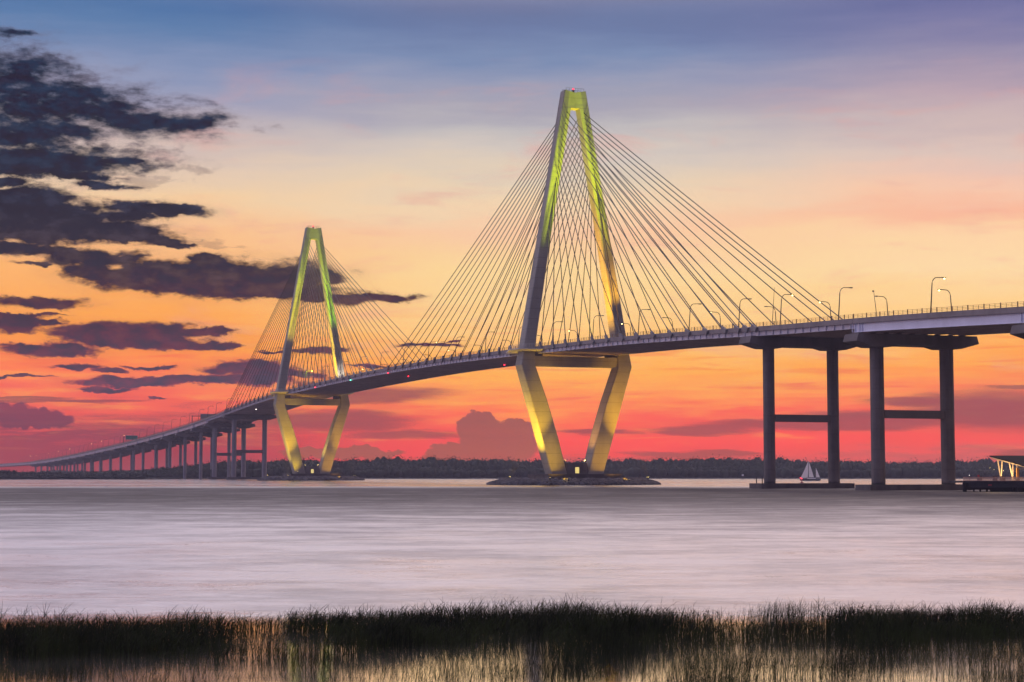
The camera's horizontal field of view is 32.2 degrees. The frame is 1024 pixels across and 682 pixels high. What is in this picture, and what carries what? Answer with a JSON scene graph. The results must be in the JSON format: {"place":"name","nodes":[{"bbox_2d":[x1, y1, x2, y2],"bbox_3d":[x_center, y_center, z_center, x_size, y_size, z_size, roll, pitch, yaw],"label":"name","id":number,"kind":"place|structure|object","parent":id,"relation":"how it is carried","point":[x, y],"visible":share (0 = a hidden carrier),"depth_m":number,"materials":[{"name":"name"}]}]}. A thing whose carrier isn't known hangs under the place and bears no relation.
{"place":"outdoors","nodes":[
{"label":"outdoors","id":0,"kind":"place"},
{"bbox_2d":[0,478,180,478],"bbox_3d":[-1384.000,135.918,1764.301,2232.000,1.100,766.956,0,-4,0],"label":"bank","id":1,"kind":"structure","parent":0,"point":[90,478],"depth_m":1390.62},
{"bbox_2d":[0,469,147,478],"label":"bank thicket","id":2,"kind":"object","parent":1,"relation":"on","point":[6,473],"visible":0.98,"depth_m":1400.58,"materials":[{"name":"green plant"}]},
{"bbox_2d":[0,479,1023,681],"bbox_3d":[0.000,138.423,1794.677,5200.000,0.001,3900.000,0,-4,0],"label":"water","id":3,"kind":"structure","parent":0,"point":[157,547],"depth_m":108.84,"materials":[{"name":"grey liquid"}]},
{"bbox_2d":[190,427,239,478],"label":"bridge pier","id":4,"kind":"structure","parent":3,"relation":"in","point":[201,431],"depth_m":1533.72,"materials":[{"name":"concrete"}]},
{"bbox_2d":[203,423,255,478],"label":"bridge pier","id":5,"kind":"structure","parent":3,"relation":"in","point":[242,427],"depth_m":1477.65,"materials":[{"name":"concrete"}]},
{"bbox_2d":[0,416,251,466],"bbox_3d":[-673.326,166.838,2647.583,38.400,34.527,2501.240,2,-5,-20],"label":"bridge deck","id":6,"kind":"structure","parent":5,"relation":"on","point":[198,423],"depth_m":1840.47,"materials":[{"name":"grey concrete"}]},
{"bbox_2d":[123,435,143,442],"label":"overhead sign","id":7,"kind":"object","parent":6,"relation":"on","point":[130,437],"visible":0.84,"depth_m":1930.52,"materials":[{"name":"grey metal"}]},
{"bbox_2d":[192,414,213,420],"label":"overhead sign","id":8,"kind":"object","parent":6,"relation":"on","point":[203,416],"visible":0.61,"depth_m":1549.97,"materials":[{"name":"grey metal"}]},
{"bbox_2d":[222,414,276,478],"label":"bridge pier","id":9,"kind":"structure","parent":3,"relation":"in","point":[263,418],"depth_m":1404.05,"materials":[{"name":"concrete"}]},
{"bbox_2d":[257,475,364,480],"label":"rock island","id":10,"kind":"object","parent":3,"relation":"in","point":[300,478],"visible":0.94,"depth_m":1192.48,"materials":[{"name":"grey stone"}]},
{"bbox_2d":[224,226,426,476],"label":"bridge tower","id":11,"kind":"structure","parent":10,"relation":"on","point":[282,400],"depth_m":1219.00,"materials":[{"name":"concrete"}]},
{"bbox_2d":[486,477,660,484],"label":"rock island","id":12,"kind":"object","parent":3,"relation":"in","point":[574,481],"visible":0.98,"depth_m":752.86,"materials":[{"name":"grey stone"}]},
{"bbox_2d":[386,87,841,479],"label":"bridge tower","id":13,"kind":"structure","parent":12,"relation":"on","point":[528,360],"depth_m":778.54,"materials":[{"name":"concrete"}]},
{"bbox_2d":[739,335,855,488],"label":"bridge pier","id":14,"kind":"structure","parent":3,"relation":"in","point":[768,345],"depth_m":590.59,"materials":[{"name":"concrete"}]},
{"bbox_2d":[207,314,928,421],"bbox_3d":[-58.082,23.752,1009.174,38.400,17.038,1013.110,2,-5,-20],"label":"bridge deck","id":15,"kind":"structure","parent":14,"relation":"on","point":[613,346],"depth_m":786.65,"materials":[{"name":"grey concrete"}]},
{"bbox_2d":[738,298,751,325],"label":"street lamp","id":16,"kind":"object","parent":15,"relation":"on","point":[739,309],"visible":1,"depth_m":599.73,"materials":[{"name":"grey metal"}]},
{"bbox_2d":[779,294,793,324],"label":"street lamp","id":17,"kind":"object","parent":15,"relation":"on","point":[781,306],"visible":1,"depth_m":573.01,"materials":[{"name":"grey metal"}]},
{"bbox_2d":[838,287,852,319],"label":"street lamp","id":18,"kind":"object","parent":15,"relation":"on","point":[839,300],"visible":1,"depth_m":539.21,"materials":[{"name":"grey metal"}]},
{"bbox_2d":[800,461,820,480],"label":"sailboat","id":19,"kind":"object","parent":3,"relation":"on","point":[807,473],"visible":0.98,"depth_m":1161.18,"materials":[{"name":"grey fabric"}]},
{"bbox_2d":[843,332,978,490],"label":"bridge pier","id":20,"kind":"structure","parent":3,"relation":"in","point":[876,344],"depth_m":528.77,"materials":[{"name":"concrete"}]},
{"bbox_2d":[949,477,1023,491],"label":"fishing pier","id":21,"kind":"structure","parent":3,"relation":"in","point":[1002,485],"depth_m":485.76,"materials":[{"name":"black wood"}]},
{"bbox_2d":[989,456,1023,479],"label":"pavilion","id":22,"kind":"structure","parent":21,"relation":"on","point":[1016,460],"depth_m":493.97,"materials":[{"name":"metal"}]},
{"bbox_2d":[1010,324,1023,338],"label":"bridge pier","id":23,"kind":"structure","parent":3,"relation":"in","point":[1017,330],"depth_m":451.55,"materials":[{"name":"concrete"}]},
{"bbox_2d":[852,301,1023,335],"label":"bridge deck","id":24,"kind":"structure","parent":23,"relation":"on","point":[983,321],"depth_m":493.32,"materials":[{"name":"grey concrete"}]},
{"bbox_2d":[930,277,945,312],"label":"street lamp","id":25,"kind":"object","parent":24,"relation":"on","point":[931,292],"visible":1,"depth_m":493.30,"materials":[{"name":"grey metal"}]},
{"bbox_2d":[0,593,1023,681],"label":"marsh grass","id":26,"kind":"structure","parent":0,"point":[630,626],"depth_m":52.33,"materials":[{"name":"plant"}]},
{"bbox_2d":[0,0,1023,471],"label":"sky","id":27,"kind":"structure","parent":0,"point":[166,165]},
{"bbox_2d":[145,477,1023,478],"bbox_3d":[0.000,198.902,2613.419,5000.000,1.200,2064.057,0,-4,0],"label":"bank","id":28,"kind":"structure","parent":0,"point":[630,477],"depth_m":1615.51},
{"bbox_2d":[30,464,52,471],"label":"bridge pier","id":29,"kind":"structure","parent":28,"relation":"on","point":[33,465],"depth_m":2864.75,"materials":[{"name":"concrete"}]},
{"bbox_2d":[36,464,58,471],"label":"bridge pier","id":30,"kind":"structure","parent":28,"relation":"on","point":[44,465],"depth_m":2781.15,"materials":[{"name":"concrete"}]},
{"bbox_2d":[41,463,65,470],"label":"bridge pier","id":31,"kind":"structure","parent":28,"relation":"on","point":[48,465],"depth_m":2697.85,"materials":[{"name":"concrete"}]},
{"bbox_2d":[47,462,72,470],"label":"bridge pier","id":32,"kind":"structure","parent":28,"relation":"on","point":[54,464],"depth_m":2618.01,"materials":[{"name":"concrete"}]},
{"bbox_2d":[54,461,80,470],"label":"bridge pier","id":33,"kind":"structure","parent":28,"relation":"on","point":[60,463],"depth_m":2538.43,"materials":[{"name":"concrete"}]},
{"bbox_2d":[60,460,89,470],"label":"bridge pier","id":34,"kind":"structure","parent":28,"relation":"on","point":[67,462],"depth_m":2459.01,"materials":[{"name":"concrete"}]},
{"bbox_2d":[67,458,98,470],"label":"bridge pier","id":35,"kind":"structure","parent":28,"relation":"on","point":[73,460],"depth_m":2380.09,"materials":[{"name":"concrete"}]},
{"bbox_2d":[75,457,107,471],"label":"bridge pier","id":36,"kind":"structure","parent":28,"relation":"on","point":[82,459],"depth_m":2300.55,"materials":[{"name":"concrete"}]},
{"bbox_2d":[84,455,118,470],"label":"bridge pier","id":37,"kind":"structure","parent":28,"relation":"on","point":[90,457],"depth_m":2218.11,"materials":[{"name":"concrete"}]},
{"bbox_2d":[92,453,128,471],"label":"bridge pier","id":38,"kind":"structure","parent":28,"relation":"on","point":[99,455],"depth_m":2137.20,"materials":[{"name":"concrete"}]},
{"bbox_2d":[17,460,223,473],"bbox_3d":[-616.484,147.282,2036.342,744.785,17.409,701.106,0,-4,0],"label":"approach wood","id":39,"kind":"object","parent":28,"relation":"on","point":[64,471],"visible":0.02,"depth_m":2289.82,"materials":[{"name":"green plant"}]},
{"bbox_2d":[102,451,139,470],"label":"bridge pier","id":40,"kind":"structure","parent":28,"relation":"on","point":[110,453],"depth_m":2057.40,"materials":[{"name":"concrete"}]},
{"bbox_2d":[112,449,151,469],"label":"bridge pier","id":41,"kind":"structure","parent":28,"relation":"on","point":[120,451],"depth_m":1978.52,"materials":[{"name":"concrete"}]},
{"bbox_2d":[125,446,165,470],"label":"bridge pier","id":42,"kind":"structure","parent":28,"relation":"on","point":[133,448],"depth_m":1890.77,"materials":[{"name":"concrete"}]},
{"bbox_2d":[134,444,175,469],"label":"bridge pier","id":43,"kind":"structure","parent":28,"relation":"on","point":[143,446],"depth_m":1831.02,"materials":[{"name":"concrete"}]},
{"bbox_2d":[146,440,189,468],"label":"bridge pier","id":44,"kind":"structure","parent":28,"relation":"on","point":[159,442],"depth_m":1756.88,"materials":[{"name":"concrete"}]},
{"bbox_2d":[160,437,205,467],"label":"bridge pier","id":45,"kind":"structure","parent":28,"relation":"on","point":[171,439],"depth_m":1680.29,"materials":[{"name":"concrete"}]},
{"bbox_2d":[175,432,222,478],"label":"bridge pier","id":46,"kind":"structure","parent":28,"relation":"on","point":[186,435],"depth_m":1604.85,"materials":[{"name":"concrete"}]},
{"bbox_2d":[76,453,1023,477],"bbox_3d":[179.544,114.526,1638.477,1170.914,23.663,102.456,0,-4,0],"label":"wood","id":47,"kind":"object","parent":28,"relation":"on","point":[431,466],"visible":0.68,"depth_m":1610.95,"materials":[{"name":"green plant"}]}
]}

